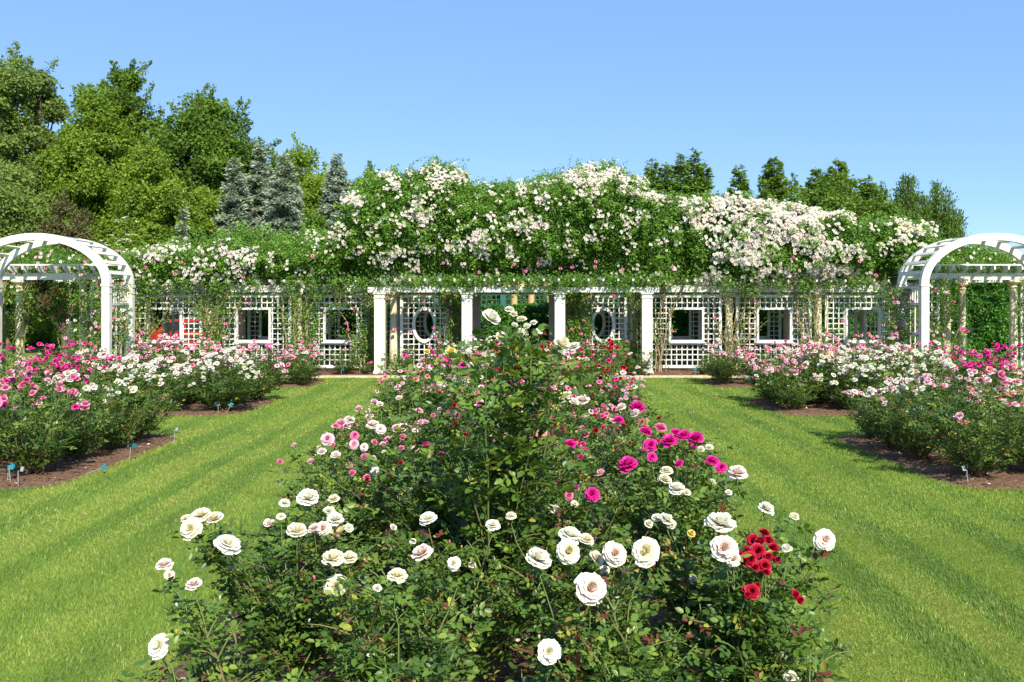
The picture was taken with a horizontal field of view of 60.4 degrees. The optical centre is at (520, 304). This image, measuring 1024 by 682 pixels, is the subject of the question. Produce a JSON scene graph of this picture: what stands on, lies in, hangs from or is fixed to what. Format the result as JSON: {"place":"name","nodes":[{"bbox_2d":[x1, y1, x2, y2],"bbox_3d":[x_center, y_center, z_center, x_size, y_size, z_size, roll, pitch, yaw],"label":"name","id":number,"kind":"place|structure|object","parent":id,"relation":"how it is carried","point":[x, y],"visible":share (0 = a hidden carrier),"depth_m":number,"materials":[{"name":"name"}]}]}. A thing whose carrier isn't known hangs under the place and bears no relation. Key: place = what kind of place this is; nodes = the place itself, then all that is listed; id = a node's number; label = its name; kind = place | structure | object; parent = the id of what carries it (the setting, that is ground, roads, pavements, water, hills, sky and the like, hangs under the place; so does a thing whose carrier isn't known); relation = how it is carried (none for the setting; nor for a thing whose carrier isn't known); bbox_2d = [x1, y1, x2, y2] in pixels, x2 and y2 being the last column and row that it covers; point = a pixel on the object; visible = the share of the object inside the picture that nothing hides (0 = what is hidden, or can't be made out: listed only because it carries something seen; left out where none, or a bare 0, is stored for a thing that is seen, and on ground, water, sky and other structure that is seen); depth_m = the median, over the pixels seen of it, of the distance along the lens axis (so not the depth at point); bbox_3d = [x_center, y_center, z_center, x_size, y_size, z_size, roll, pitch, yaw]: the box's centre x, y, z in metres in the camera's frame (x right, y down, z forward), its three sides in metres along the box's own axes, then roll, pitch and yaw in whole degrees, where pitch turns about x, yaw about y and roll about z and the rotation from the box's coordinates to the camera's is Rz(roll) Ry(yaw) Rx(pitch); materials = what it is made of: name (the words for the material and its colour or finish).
{"place":"outdoors","nodes":[
{"label":"outdoors","id":0,"kind":"place"},
{"bbox_2d":[0,345,1023,681],"bbox_3d":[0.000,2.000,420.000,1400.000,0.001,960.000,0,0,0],"label":"ground","id":1,"kind":"structure","parent":0,"point":[802,511],"depth_m":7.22,"materials":[{"name":"green plant"}]},
{"bbox_2d":[0,40,59,347],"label":"tree","id":2,"kind":"object","parent":1,"relation":"on","point":[13,94],"visible":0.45,"depth_m":40.39,"materials":[{"name":"green plant"}]},
{"bbox_2d":[14,56,71,232],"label":"tree","id":3,"kind":"object","parent":1,"relation":"on","point":[49,105],"visible":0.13,"depth_m":42.56,"materials":[{"name":"green plant"}]},
{"bbox_2d":[0,151,94,353],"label":"tree","id":4,"kind":"object","parent":1,"relation":"on","point":[22,209],"visible":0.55,"depth_m":35.27,"materials":[{"name":"green plant"}]},
{"bbox_2d":[25,187,105,357],"bbox_3d":[-16.586,-1.171,32.289,2.947,6.372,2.281,0,0,0],"label":"tree","id":5,"kind":"object","parent":1,"relation":"on","point":[61,209],"visible":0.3,"depth_m":32.19,"materials":[{"name":"green plant"}]},
{"bbox_2d":[0,233,135,377],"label":"garden arch","id":6,"kind":"structure","parent":1,"relation":"on","point":[83,246],"depth_m":22.95,"materials":[{"name":"white paint"}]},
{"bbox_2d":[89,275,133,362],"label":"climbing rose","id":7,"kind":"object","parent":6,"relation":"attached to","point":[97,327],"visible":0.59,"depth_m":22.86,"materials":[{"name":"green plant"}]},
{"bbox_2d":[3,264,158,373],"bbox_3d":[-12.925,0.432,26.450,3.750,3.135,3.800,0,0,0],"label":"pergola","id":8,"kind":"object","parent":1,"relation":"on","point":[40,274],"visible":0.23,"depth_m":24.86,"materials":[{"name":"beige paint"}]},
{"bbox_2d":[27,82,139,289],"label":"tree","id":9,"kind":"object","parent":1,"relation":"on","point":[95,138],"visible":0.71,"depth_m":40.59,"materials":[{"name":"green plant"}]},
{"bbox_2d":[0,434,173,489],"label":"flower bed soil","id":10,"kind":"structure","parent":1,"relation":"on","point":[121,454],"depth_m":10.73,"materials":[{"name":"brown soil"}]},
{"bbox_2d":[0,360,68,460],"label":"rose bush","id":11,"kind":"object","parent":10,"relation":"on","point":[13,379],"visible":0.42,"depth_m":11.04,"materials":[{"name":"green plant"}]},
{"bbox_2d":[0,374,96,474],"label":"rose bush","id":12,"kind":"object","parent":10,"relation":"on","point":[40,453],"visible":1,"depth_m":10.09,"materials":[{"name":"green plant"}]},
{"bbox_2d":[22,369,121,459],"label":"rose bush","id":13,"kind":"object","parent":10,"relation":"on","point":[85,444],"visible":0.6,"depth_m":11.05,"materials":[{"name":"green plant"}]},
{"bbox_2d":[72,375,153,448],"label":"rose bush","id":14,"kind":"object","parent":10,"relation":"on","point":[121,435],"visible":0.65,"depth_m":11.94,"materials":[{"name":"green plant"}]},
{"bbox_2d":[87,363,182,439],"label":"rose bush","id":15,"kind":"object","parent":10,"relation":"on","point":[150,420],"visible":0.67,"depth_m":12.69,"materials":[{"name":"green plant"}]},
{"bbox_2d":[94,216,155,332],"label":"tree","id":16,"kind":"object","parent":1,"relation":"on","point":[135,236],"visible":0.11,"depth_m":31.52,"materials":[{"name":"green plant"}]},
{"bbox_2d":[96,58,174,218],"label":"tree","id":17,"kind":"object","parent":1,"relation":"on","point":[127,84],"visible":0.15,"depth_m":46.05,"materials":[{"name":"green plant"}]},
{"bbox_2d":[92,132,189,330],"bbox_3d":[-15.877,-2.622,37.470,4.680,9.288,3.698,0,0,0],"label":"tree","id":18,"kind":"object","parent":1,"relation":"on","point":[147,189],"visible":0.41,"depth_m":36.82,"materials":[{"name":"green plant"}]},
{"bbox_2d":[49,397,273,415],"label":"flower bed soil","id":19,"kind":"structure","parent":1,"relation":"on","point":[204,410],"depth_m":16.56,"materials":[{"name":"brown soil"}]},
{"bbox_2d":[136,360,197,411],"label":"rose bush","id":20,"kind":"object","parent":19,"relation":"on","point":[178,394],"visible":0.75,"depth_m":16.15,"materials":[{"name":"green plant"}]},
{"bbox_2d":[184,346,261,409],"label":"rose bush","id":21,"kind":"object","parent":19,"relation":"on","point":[216,395],"visible":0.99,"depth_m":16.16,"materials":[{"name":"green plant"}]},
{"bbox_2d":[219,339,293,400],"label":"rose bush","id":22,"kind":"object","parent":19,"relation":"on","point":[279,369],"visible":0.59,"depth_m":18.08,"materials":[{"name":"green plant"}]},
{"bbox_2d":[173,184,219,317],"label":"tree","id":23,"kind":"object","parent":1,"relation":"on","point":[201,213],"visible":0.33,"depth_m":36.36,"materials":[{"name":"green plant"}]},
{"bbox_2d":[140,82,301,231],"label":"tree","id":24,"kind":"object","parent":1,"relation":"on","point":[204,137],"visible":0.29,"depth_m":43.48,"materials":[{"name":"green plant"}]},
{"bbox_2d":[185,157,256,351],"bbox_3d":[-12.211,-2.030,37.604,4.870,8.532,4.696,0,0,0],"label":"spruce","id":25,"kind":"object","parent":1,"relation":"on","point":[229,211],"visible":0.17,"depth_m":37.25,"materials":[{"name":"green plant"}]},
{"bbox_2d":[214,294,294,361],"bbox_3d":[-9.505,0.650,31.644,2.922,2.930,2.197,0,0,0],"label":"lattice panel","id":26,"kind":"object","parent":1,"relation":"on","point":[264,322],"visible":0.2,"depth_m":30.90,"materials":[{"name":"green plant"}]},
{"bbox_2d":[240,137,280,230],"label":"spruce","id":27,"kind":"object","parent":1,"relation":"on","point":[264,169],"visible":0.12,"depth_m":38.26,"materials":[{"name":"green plant"}]},
{"bbox_2d":[246,151,307,342],"bbox_3d":[-9.975,-1.971,37.002,5.541,8.958,5.425,0,0,0],"label":"spruce","id":28,"kind":"object","parent":1,"relation":"on","point":[275,216],"visible":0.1,"depth_m":36.67,"materials":[{"name":"green plant"}]},
{"bbox_2d":[264,132,327,190],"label":"tree","id":29,"kind":"object","parent":1,"relation":"on","point":[301,159],"visible":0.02,"depth_m":49.26,"materials":[{"name":"green plant"}]},
{"bbox_2d":[286,160,349,228],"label":"tree","id":30,"kind":"object","parent":1,"relation":"on","point":[313,192],"visible":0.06,"depth_m":44.58,"materials":[{"name":"green plant"}]},
{"bbox_2d":[309,152,373,316],"bbox_3d":[-7.930,-2.143,37.983,4.405,8.944,4.380,0,0,0],"label":"spruce","id":31,"kind":"object","parent":1,"relation":"on","point":[334,171],"visible":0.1,"depth_m":37.74,"materials":[{"name":"green plant"}]},
{"bbox_2d":[304,303,452,358],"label":"hedge","id":32,"kind":"object","parent":1,"relation":"on","point":[352,320],"visible":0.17,"depth_m":31.97,"materials":[{"name":"green plant"}]},
{"bbox_2d":[159,517,800,681],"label":"flower bed soil","id":33,"kind":"structure","parent":1,"relation":"on","point":[507,670],"depth_m":5.08,"materials":[{"name":"brown soil"}]},
{"bbox_2d":[114,558,357,681],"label":"rose bush","id":34,"kind":"object","parent":33,"relation":"on","point":[158,644],"visible":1,"depth_m":3.56,"materials":[{"name":"green plant"}]},
{"bbox_2d":[166,507,401,681],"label":"rose bush","id":35,"kind":"object","parent":33,"relation":"on","point":[283,626],"visible":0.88,"depth_m":4.19,"materials":[{"name":"green plant"}]},
{"bbox_2d":[194,488,383,644],"bbox_3d":[-1.307,1.483,5.045,1.194,0.986,0.919,0,0,32],"label":"rose bush","id":36,"kind":"object","parent":33,"relation":"on","point":[307,497],"visible":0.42,"depth_m":4.82,"materials":[{"name":"green plant"}]},
{"bbox_2d":[268,447,423,599],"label":"rose bush","id":37,"kind":"object","parent":33,"relation":"on","point":[363,517],"visible":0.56,"depth_m":5.71,"materials":[{"name":"green plant"}]},
{"bbox_2d":[285,431,414,572],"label":"rose bush","id":38,"kind":"object","parent":33,"relation":"on","point":[327,439],"visible":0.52,"depth_m":6.49,"materials":[{"name":"green plant"}]},
{"bbox_2d":[296,399,422,529],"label":"rose bush","id":39,"kind":"object","parent":33,"relation":"on","point":[375,444],"visible":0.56,"depth_m":7.25,"materials":[{"name":"green plant"}]},
{"bbox_2d":[295,549,495,681],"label":"rose bush","id":40,"kind":"object","parent":33,"relation":"on","point":[415,669],"visible":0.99,"depth_m":3.65,"materials":[{"name":"green plant"}]},
{"bbox_2d":[364,346,494,613],"bbox_3d":[-0.573,1.114,5.556,0.853,1.720,0.679,0,0,0],"label":"rose bush","id":41,"kind":"object","parent":33,"relation":"on","point":[453,354],"visible":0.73,"depth_m":5.47,"materials":[{"name":"green plant"}]},
{"bbox_2d":[359,451,501,601],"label":"rose bush","id":42,"kind":"object","parent":33,"relation":"on","point":[368,478],"visible":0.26,"depth_m":5.56,"materials":[{"name":"green plant"}]},
{"bbox_2d":[361,511,522,628],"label":"rose bush","id":43,"kind":"object","parent":33,"relation":"on","point":[406,550],"visible":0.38,"depth_m":4.99,"materials":[{"name":"green plant"}]},
{"bbox_2d":[339,511,562,681],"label":"rose bush","id":44,"kind":"object","parent":33,"relation":"on","point":[422,551],"visible":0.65,"depth_m":4.13,"materials":[{"name":"green plant"}]},
{"bbox_2d":[398,306,602,656],"bbox_3d":[-0.040,0.990,4.930,1.066,1.966,1.035,0,0,-35],"label":"rose bush","id":45,"kind":"object","parent":33,"relation":"on","point":[500,471],"visible":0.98,"depth_m":4.84,"materials":[{"name":"green plant"}]},
{"bbox_2d":[468,391,604,544],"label":"rose bush","id":46,"kind":"object","parent":33,"relation":"on","point":[583,400],"visible":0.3,"depth_m":6.48,"materials":[{"name":"green plant"}]},
{"bbox_2d":[459,456,642,631],"bbox_3d":[0.229,1.417,5.100,0.929,1.117,0.953,0,0,-34],"label":"rose bush","id":47,"kind":"object","parent":33,"relation":"on","point":[626,464],"visible":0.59,"depth_m":4.98,"materials":[{"name":"green plant"}]},
{"bbox_2d":[468,512,677,681],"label":"rose bush","id":48,"kind":"object","parent":33,"relation":"on","point":[566,548],"visible":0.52,"depth_m":4.14,"materials":[{"name":"green plant"}]},
{"bbox_2d":[488,536,716,681],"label":"rose bush","id":49,"kind":"object","parent":33,"relation":"on","point":[592,590],"visible":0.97,"depth_m":3.56,"materials":[{"name":"green plant"}]},
{"bbox_2d":[575,401,715,539],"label":"rose bush","id":50,"kind":"object","parent":33,"relation":"on","point":[636,407],"visible":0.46,"depth_m":6.67,"materials":[{"name":"green plant"}]},
{"bbox_2d":[593,423,742,588],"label":"rose bush","id":51,"kind":"object","parent":33,"relation":"on","point":[666,441],"visible":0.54,"depth_m":5.70,"materials":[{"name":"green plant"}]},
{"bbox_2d":[606,452,779,645],"bbox_3d":[0.912,1.419,4.983,1.001,1.112,0.948,0,0,37],"label":"rose bush","id":52,"kind":"object","parent":33,"relation":"on","point":[678,488],"visible":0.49,"depth_m":4.89,"materials":[{"name":"green plant"}]},
{"bbox_2d":[610,533,853,681],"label":"rose bush","id":53,"kind":"object","parent":33,"relation":"on","point":[748,622],"visible":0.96,"depth_m":3.56,"materials":[{"name":"green plant"}]},
{"bbox_2d":[645,501,849,679],"bbox_3d":[1.033,1.448,4.123,0.973,1.056,0.915,0,0,0],"label":"rose bush","id":54,"kind":"object","parent":33,"relation":"on","point":[688,580],"visible":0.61,"depth_m":4.05,"materials":[{"name":"green plant"}]},
{"bbox_2d":[379,437,616,489],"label":"flower bed soil","id":55,"kind":"structure","parent":1,"relation":"on","point":[577,479],"depth_m":9.95,"materials":[{"name":"brown soil"}]},
{"bbox_2d":[350,370,456,461],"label":"rose bush","id":56,"kind":"object","parent":55,"relation":"on","point":[416,379],"visible":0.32,"depth_m":10.09,"materials":[{"name":"green plant"}]},
{"bbox_2d":[369,355,475,449],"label":"rose bush","id":57,"kind":"object","parent":55,"relation":"on","point":[410,384],"visible":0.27,"depth_m":10.88,"materials":[{"name":"green plant"}]},
{"bbox_2d":[555,355,656,450],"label":"rose bush","id":58,"kind":"object","parent":55,"relation":"on","point":[634,386],"visible":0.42,"depth_m":10.80,"materials":[{"name":"green plant"}]},
{"bbox_2d":[566,380,679,473],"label":"rose bush","id":59,"kind":"object","parent":55,"relation":"on","point":[592,411],"visible":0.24,"depth_m":9.92,"materials":[{"name":"green plant"}]},
{"bbox_2d":[114,279,914,373],"bbox_3d":[-0.200,0.619,27.400,23.500,2.762,5.800,0,0,0],"label":"pergola","id":60,"kind":"object","parent":1,"relation":"on","point":[400,313],"visible":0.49,"depth_m":25.87,"materials":[{"name":"beige paint"}]},
{"bbox_2d":[432,303,617,349],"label":"hedge","id":61,"kind":"object","parent":1,"relation":"on","point":[505,314],"visible":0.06,"depth_m":36.03,"materials":[{"name":"green plant"}]},
{"bbox_2d":[35,363,1023,374],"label":"flower bed soil","id":62,"kind":"structure","parent":1,"relation":"on","point":[679,371],"depth_m":25.53,"materials":[{"name":"brown soil"}]},
{"bbox_2d":[2,274,37,373],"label":"climbing rose","id":63,"kind":"object","parent":62,"relation":"on","point":[12,330],"visible":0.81,"depth_m":24.60,"materials":[{"name":"green plant"}]},
{"bbox_2d":[44,280,99,356],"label":"climbing rose","id":64,"kind":"object","parent":62,"relation":"on","point":[60,304],"visible":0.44,"depth_m":26.27,"materials":[{"name":"green plant"}]},
{"bbox_2d":[0,244,147,369],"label":"climbing rose","id":65,"kind":"object","parent":62,"relation":"on","point":[51,256],"visible":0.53,"depth_m":25.15,"materials":[{"name":"green plant"}]},
{"bbox_2d":[56,268,136,373],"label":"climbing rose","id":66,"kind":"object","parent":62,"relation":"on","point":[77,306],"visible":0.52,"depth_m":24.48,"materials":[{"name":"green plant"}]},
{"bbox_2d":[92,224,237,367],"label":"climbing rose","id":67,"kind":"object","parent":62,"relation":"on","point":[162,259],"visible":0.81,"depth_m":25.52,"materials":[{"name":"plant"}]},
{"bbox_2d":[175,217,318,366],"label":"climbing rose","id":68,"kind":"object","parent":62,"relation":"on","point":[246,257],"visible":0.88,"depth_m":25.62,"materials":[{"name":"plant"}]},
{"bbox_2d":[274,178,400,371],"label":"climbing rose","id":69,"kind":"object","parent":62,"relation":"on","point":[302,257],"visible":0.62,"depth_m":25.58,"materials":[{"name":"plant"}]},
{"bbox_2d":[305,156,465,371],"bbox_3d":[-4.413,-1.199,27.124,4.755,6.358,6.083,0,0,-18],"label":"climbing rose","id":70,"kind":"object","parent":62,"relation":"on","point":[380,197],"visible":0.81,"depth_m":25.15,"materials":[{"name":"plant"}]},
{"bbox_2d":[392,153,508,348],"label":"climbing rose","id":71,"kind":"object","parent":62,"relation":"on","point":[449,237],"visible":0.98,"depth_m":25.13,"materials":[{"name":"plant"}]},
{"bbox_2d":[474,157,595,350],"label":"climbing rose","id":72,"kind":"object","parent":62,"relation":"on","point":[534,237],"visible":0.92,"depth_m":24.99,"materials":[{"name":"plant"}]},
{"bbox_2d":[560,157,677,371],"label":"climbing rose","id":73,"kind":"object","parent":62,"relation":"on","point":[621,209],"visible":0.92,"depth_m":25.16,"materials":[{"name":"plant"}]},
{"bbox_2d":[636,182,771,371],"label":"climbing rose","id":74,"kind":"object","parent":62,"relation":"on","point":[708,247],"visible":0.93,"depth_m":25.41,"materials":[{"name":"plant"}]},
{"bbox_2d":[711,189,867,367],"bbox_3d":[7.929,-0.768,27.217,4.778,5.498,5.066,0,0,0],"label":"climbing rose","id":75,"kind":"object","parent":62,"relation":"on","point":[793,232],"visible":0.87,"depth_m":25.32,"materials":[{"name":"plant"}]},
{"bbox_2d":[786,202,952,351],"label":"climbing rose","id":76,"kind":"object","parent":62,"relation":"on","point":[884,240],"visible":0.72,"depth_m":25.47,"materials":[{"name":"plant"}]},
{"bbox_2d":[913,273,972,365],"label":"climbing rose","id":77,"kind":"object","parent":62,"relation":"on","point":[949,300],"visible":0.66,"depth_m":24.54,"materials":[{"name":"green plant"}]},
{"bbox_2d":[867,244,1023,340],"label":"climbing rose","id":78,"kind":"object","parent":62,"relation":"on","point":[991,255],"visible":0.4,"depth_m":25.05,"materials":[{"name":"green plant"}]},
{"bbox_2d":[523,301,640,358],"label":"hedge","id":79,"kind":"object","parent":1,"relation":"on","point":[537,309],"visible":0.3,"depth_m":31.66,"materials":[{"name":"green plant"}]},
{"bbox_2d":[653,294,796,358],"bbox_3d":[7.245,0.584,32.189,5.404,3.083,2.323,0,0,0],"label":"lattice fence","id":80,"kind":"object","parent":1,"relation":"on","point":[680,318],"visible":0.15,"depth_m":31.45,"materials":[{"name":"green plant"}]},
{"bbox_2d":[732,156,794,313],"bbox_3d":[11.332,-2.323,39.531,5.270,8.646,5.334,0,0,0],"label":"tree","id":81,"kind":"object","parent":1,"relation":"on","point":[777,183],"visible":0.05,"depth_m":39.16,"materials":[{"name":"green plant"}]},
{"bbox_2d":[701,378,828,387],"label":"flower bed soil","id":82,"kind":"structure","parent":1,"relation":"on","point":[739,382],"depth_m":21.93,"materials":[{"name":"brown soil"}]},
{"bbox_2d":[697,338,746,383],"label":"rose bush","id":83,"kind":"object","parent":82,"relation":"on","point":[720,367],"visible":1,"depth_m":21.65,"materials":[{"name":"green plant"}]},
{"bbox_2d":[752,169,870,329],"bbox_3d":[12.229,-1.864,36.504,7.375,7.775,5.106,0,0,0],"label":"tree","id":84,"kind":"object","parent":1,"relation":"on","point":[832,200],"visible":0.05,"depth_m":36.21,"materials":[{"name":"green plant"}]},
{"bbox_2d":[747,398,986,415],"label":"flower bed soil","id":85,"kind":"structure","parent":1,"relation":"on","point":[802,411],"depth_m":16.53,"materials":[{"name":"brown soil"}]},
{"bbox_2d":[760,356,824,409],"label":"rose bush","id":86,"kind":"object","parent":85,"relation":"on","point":[789,398],"visible":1,"depth_m":16.38,"materials":[{"name":"green plant"}]},
{"bbox_2d":[789,341,857,404],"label":"rose bush","id":87,"kind":"object","parent":85,"relation":"on","point":[827,374],"visible":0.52,"depth_m":17.04,"materials":[{"name":"green plant"}]},
{"bbox_2d":[814,350,888,408],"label":"rose bush","id":88,"kind":"object","parent":85,"relation":"on","point":[840,397],"visible":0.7,"depth_m":16.19,"materials":[{"name":"green plant"}]},
{"bbox_2d":[925,327,1023,386],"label":"rose bush","id":89,"kind":"object","parent":85,"relation":"on","point":[960,370],"visible":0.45,"depth_m":16.99,"materials":[{"name":"green plant"}]},
{"bbox_2d":[935,344,1022,405],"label":"rose bush","id":90,"kind":"object","parent":85,"relation":"on","point":[972,365],"visible":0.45,"depth_m":16.05,"materials":[{"name":"green plant"}]},
{"bbox_2d":[851,180,914,294],"bbox_3d":[14.486,-1.578,35.663,4.324,7.203,3.536,0,0,0],"label":"tree","id":91,"kind":"object","parent":1,"relation":"on","point":[882,203],"visible":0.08,"depth_m":35.18,"materials":[{"name":"green plant"}]},
{"bbox_2d":[880,282,929,358],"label":"climbing rose","id":92,"kind":"object","parent":1,"relation":"on","point":[902,324],"visible":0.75,"depth_m":23.32,"materials":[{"name":"green plant"}]},
{"bbox_2d":[791,277,1023,359],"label":"hedge","id":93,"kind":"object","parent":1,"relation":"on","point":[987,314],"visible":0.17,"depth_m":32.07,"materials":[{"name":"green plant"}]},
{"bbox_2d":[890,172,935,291],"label":"yew tree","id":94,"kind":"object","parent":1,"relation":"on","point":[908,200],"visible":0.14,"depth_m":37.80,"materials":[{"name":"green plant"}]},
{"bbox_2d":[834,434,1023,489],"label":"flower bed soil","id":95,"kind":"structure","parent":1,"relation":"on","point":[942,470],"depth_m":10.54,"materials":[{"name":"brown soil"}]},
{"bbox_2d":[854,377,938,449],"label":"rose bush","id":96,"kind":"object","parent":95,"relation":"on","point":[887,440],"visible":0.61,"depth_m":11.86,"materials":[{"name":"green plant"}]},
{"bbox_2d":[874,373,968,459],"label":"rose bush","id":97,"kind":"object","parent":95,"relation":"on","point":[911,440],"visible":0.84,"depth_m":11.12,"materials":[{"name":"green plant"}]},
{"bbox_2d":[900,356,1016,443],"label":"rose bush","id":98,"kind":"object","parent":95,"relation":"on","point":[969,370],"visible":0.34,"depth_m":12.21,"materials":[{"name":"green plant"}]},
{"bbox_2d":[908,366,1023,476],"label":"rose bush","id":99,"kind":"object","parent":95,"relation":"on","point":[980,451],"visible":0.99,"depth_m":10.03,"materials":[{"name":"green plant"}]},
{"bbox_2d":[863,264,1023,374],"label":"pergola","id":100,"kind":"object","parent":1,"relation":"on","point":[984,277],"visible":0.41,"depth_m":24.92,"materials":[{"name":"beige paint"}]},
{"bbox_2d":[920,179,981,296],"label":"yew tree","id":101,"kind":"object","parent":1,"relation":"on","point":[948,220],"visible":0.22,"depth_m":37.69,"materials":[{"name":"green plant"}]},
{"bbox_2d":[896,233,1023,362],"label":"garden arch","id":102,"kind":"structure","parent":1,"relation":"on","point":[946,246],"depth_m":22.54,"materials":[{"name":"white paint"}]},
{"bbox_2d":[0,0,1023,303],"label":"sky","id":103,"kind":"structure","parent":0,"point":[929,90],"materials":[{"name":"blue"}]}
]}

